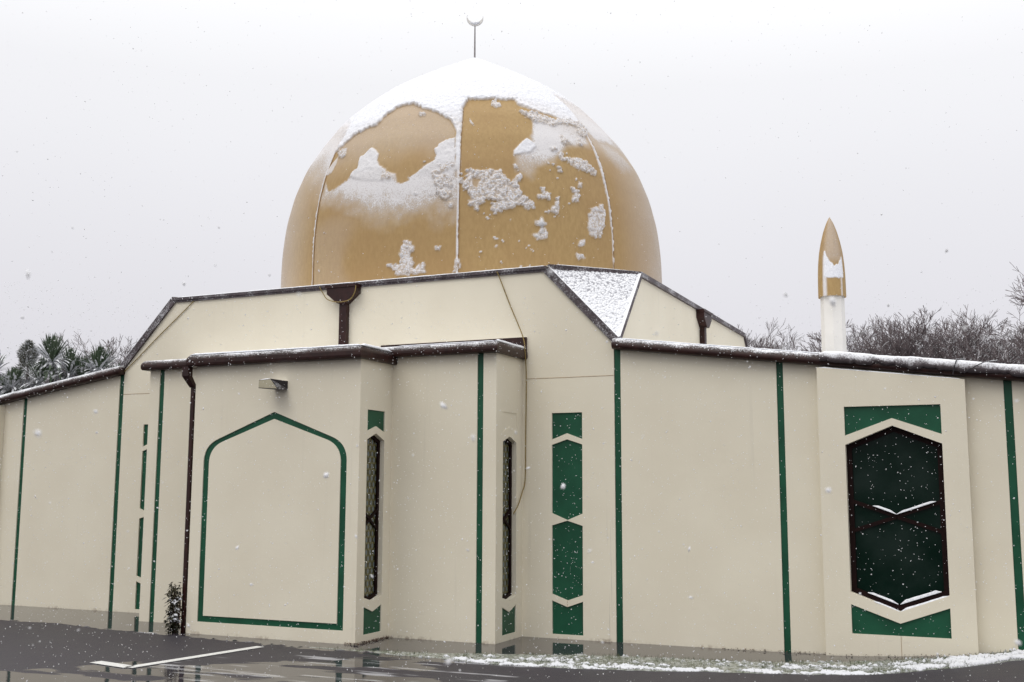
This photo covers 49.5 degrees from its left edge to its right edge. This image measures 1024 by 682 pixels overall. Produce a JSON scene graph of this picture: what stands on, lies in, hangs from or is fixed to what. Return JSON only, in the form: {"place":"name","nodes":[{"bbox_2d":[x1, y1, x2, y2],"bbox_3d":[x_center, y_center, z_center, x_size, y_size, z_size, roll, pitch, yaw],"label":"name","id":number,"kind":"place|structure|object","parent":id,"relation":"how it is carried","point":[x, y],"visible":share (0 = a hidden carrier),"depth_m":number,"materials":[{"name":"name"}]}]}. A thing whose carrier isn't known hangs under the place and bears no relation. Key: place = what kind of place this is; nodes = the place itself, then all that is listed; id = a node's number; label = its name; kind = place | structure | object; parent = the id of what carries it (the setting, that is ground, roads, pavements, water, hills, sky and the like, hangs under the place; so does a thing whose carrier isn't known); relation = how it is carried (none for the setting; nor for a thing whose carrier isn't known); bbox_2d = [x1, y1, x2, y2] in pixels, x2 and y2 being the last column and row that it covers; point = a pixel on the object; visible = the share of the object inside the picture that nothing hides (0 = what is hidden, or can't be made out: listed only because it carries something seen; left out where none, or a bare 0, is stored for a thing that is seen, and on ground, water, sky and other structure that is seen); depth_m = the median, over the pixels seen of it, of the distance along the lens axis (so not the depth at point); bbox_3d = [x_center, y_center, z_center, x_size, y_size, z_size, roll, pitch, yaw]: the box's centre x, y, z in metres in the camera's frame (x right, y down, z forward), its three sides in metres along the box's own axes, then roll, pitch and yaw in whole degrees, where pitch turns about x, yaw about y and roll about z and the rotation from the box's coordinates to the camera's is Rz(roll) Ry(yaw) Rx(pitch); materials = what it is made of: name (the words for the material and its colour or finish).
{"place":"outdoors","nodes":[
{"label":"outdoors","id":0,"kind":"place"},
{"bbox_2d":[0,605,1023,681],"bbox_3d":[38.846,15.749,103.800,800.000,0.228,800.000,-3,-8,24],"label":"ground","id":1,"kind":"structure","parent":0,"point":[20,658],"depth_m":10.68,"materials":[{"name":"grey asphalt"}]},
{"bbox_2d":[0,353,21,390],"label":"cabbage tree","id":2,"kind":"object","parent":1,"relation":"on","point":[1,363],"visible":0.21,"depth_m":33.11,"materials":[{"name":"green plant"}]},
{"bbox_2d":[0,367,29,394],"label":"cabbage tree","id":3,"kind":"object","parent":1,"relation":"on","point":[12,382],"visible":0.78,"depth_m":31.77,"materials":[{"name":"green plant"}]},
{"bbox_2d":[4,339,40,392],"bbox_3d":[-14.428,3.000,32.770,2.227,6.194,2.323,-3,-8,24],"label":"bushy tree","id":4,"kind":"object","parent":1,"relation":"on","point":[22,353],"visible":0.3,"depth_m":32.98,"materials":[{"name":"green plant"}]},
{"bbox_2d":[17,333,86,389],"bbox_3d":[-13.227,2.853,31.876,2.309,6.261,1.613,3,-8,-21],"label":"cabbage tree","id":5,"kind":"object","parent":1,"relation":"on","point":[45,369],"visible":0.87,"depth_m":31.99,"materials":[{"name":"green plant"}]},
{"bbox_2d":[43,330,137,383],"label":"bare tree","id":6,"kind":"object","parent":1,"relation":"on","point":[115,349],"visible":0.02,"depth_m":53.65,"materials":[{"name":"brown plant"}]},
{"bbox_2d":[62,345,119,379],"bbox_3d":[-11.975,3.008,31.847,2.438,5.958,1.614,-1,-8,10],"label":"cabbage tree","id":7,"kind":"object","parent":1,"relation":"on","point":[97,359],"visible":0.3,"depth_m":32.02,"materials":[{"name":"green plant"}]},
{"bbox_2d":[162,582,182,632],"bbox_3d":[-3.846,3.052,12.626,0.257,0.621,0.213,-3,-8,24],"label":"shrub","id":8,"kind":"object","parent":1,"relation":"on","point":[174,611],"visible":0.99,"depth_m":12.61,"materials":[{"name":"green plant"}]},
{"bbox_2d":[90,646,261,667],"bbox_3d":[-3.220,3.081,10.904,0.587,0.003,1.698,-5,-9,35],"label":"road marking","id":9,"kind":"object","parent":1,"relation":"on","point":[147,664],"visible":0.93,"depth_m":10.46,"materials":[{"name":"white paint"}]},
{"bbox_2d":[0,18,1023,655],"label":"mosque","id":10,"kind":"structure","parent":1,"relation":"on","point":[460,224],"depth_m":12.38,"materials":[{"name":"beige paint"}]},
{"bbox_2d":[124,301,193,371],"bbox_3d":[-4.785,-0.082,15.081,1.191,0.955,0.030,-3,-8,24],"label":"cable","id":11,"kind":"object","parent":10,"relation":"attached to","point":[158,336],"visible":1,"depth_m":15.10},
{"bbox_2d":[259,378,287,389],"bbox_3d":[-2.654,0.487,12.390,0.262,0.127,0.227,-3,-8,24],"label":"wall light","id":12,"kind":"object","parent":10,"relation":"attached to","point":[271,383],"visible":1,"depth_m":12.32,"materials":[{"name":"beige plastic"}]},
{"bbox_2d":[319,285,355,301],"bbox_3d":[-2.203,-0.590,13.876,0.612,0.242,0.076,-5,-9,33],"label":"rope","id":13,"kind":"object","parent":10,"relation":"hanging from","point":[340,301],"visible":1,"depth_m":13.78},
{"bbox_2d":[364,435,379,599],"bbox_3d":[-1.574,1.927,12.208,0.034,1.824,0.372,-3,-8,24],"label":"window","id":14,"kind":"structure","parent":10,"relation":"in","point":[373,443],"depth_m":12.27,"materials":[{"name":"black glass"}]},
{"bbox_2d":[502,439,511,598],"bbox_3d":[-0.093,1.956,12.306,0.034,1.796,0.372,-3,-8,24],"label":"window","id":15,"kind":"structure","parent":10,"relation":"in","point":[507,445],"depth_m":12.39,"materials":[{"name":"black glass"}]},
{"bbox_2d":[497,272,526,513],"bbox_3d":[0.016,0.562,12.773,0.391,2.817,0.238,-12,-14,57],"label":"cable","id":16,"kind":"object","parent":10,"relation":"hanging from","point":[526,392],"visible":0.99,"depth_m":12.74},
{"bbox_2d":[818,217,846,351],"bbox_3d":[4.355,-0.338,15.065,0.368,2.760,0.373,-3,-8,24],"label":"minaret","id":17,"kind":"object","parent":10,"relation":"attached to","point":[831,276],"visible":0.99,"depth_m":14.98,"materials":[{"name":"white paint"}]},
{"bbox_2d":[846,426,949,611],"bbox_3d":[3.777,1.735,10.903,0.916,1.808,0.118,-3,-8,24],"label":"window","id":18,"kind":"structure","parent":10,"relation":"in","point":[880,541],"depth_m":10.94,"materials":[{"name":"green glass"}]},
{"bbox_2d":[344,636,969,655],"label":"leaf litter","id":19,"kind":"object","parent":1,"relation":"on","point":[376,639],"visible":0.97,"depth_m":11.67,"materials":[{"name":"brown plant"}]},
{"bbox_2d":[309,646,1023,674],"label":"grass verge","id":20,"kind":"object","parent":1,"relation":"on","point":[735,666],"depth_m":10.24,"materials":[{"name":"white snow"}]},
{"bbox_2d":[719,317,803,349],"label":"bare tree","id":21,"kind":"object","parent":1,"relation":"on","point":[769,334],"depth_m":52.33,"materials":[{"name":"brown plant"}]},
{"bbox_2d":[738,324,798,350],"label":"bare tree","id":22,"kind":"object","parent":1,"relation":"on","point":[761,342],"visible":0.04,"depth_m":52.63,"materials":[{"name":"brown plant"}]},
{"bbox_2d":[772,325,867,353],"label":"bare tree","id":23,"kind":"object","parent":1,"relation":"on","point":[783,340],"visible":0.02,"depth_m":49.95,"materials":[{"name":"brown plant"}]},
{"bbox_2d":[797,313,970,359],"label":"bare tree","id":24,"kind":"object","parent":1,"relation":"on","point":[856,348],"visible":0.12,"depth_m":49.13,"materials":[{"name":"brown plant"}]},
{"bbox_2d":[801,305,1023,363],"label":"bare tree","id":25,"kind":"object","parent":1,"relation":"on","point":[909,338],"visible":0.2,"depth_m":48.38,"materials":[{"name":"brown plant"}]},
{"bbox_2d":[866,308,1023,364],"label":"bare tree","id":26,"kind":"object","parent":1,"relation":"on","point":[925,348],"visible":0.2,"depth_m":47.89,"materials":[{"name":"brown plant"}]},
{"bbox_2d":[913,266,1023,364],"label":"bare tree","id":27,"kind":"object","parent":1,"relation":"on","point":[1005,340],"visible":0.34,"depth_m":46.40,"materials":[{"name":"brown plant"}]},
{"bbox_2d":[947,333,1023,363],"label":"bare tree","id":28,"kind":"object","parent":1,"relation":"on","point":[994,347],"visible":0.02,"depth_m":50.02,"materials":[{"name":"brown plant"}]},
{"bbox_2d":[0,0,1023,681],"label":"falling snow","id":29,"kind":"structure","parent":0,"point":[542,224],"depth_m":7.86,"materials":[{"name":"white snow"}]},
{"bbox_2d":[0,0,1023,393],"label":"sky","id":30,"kind":"structure","parent":0,"point":[951,69],"materials":[{"name":"white"}]}
]}

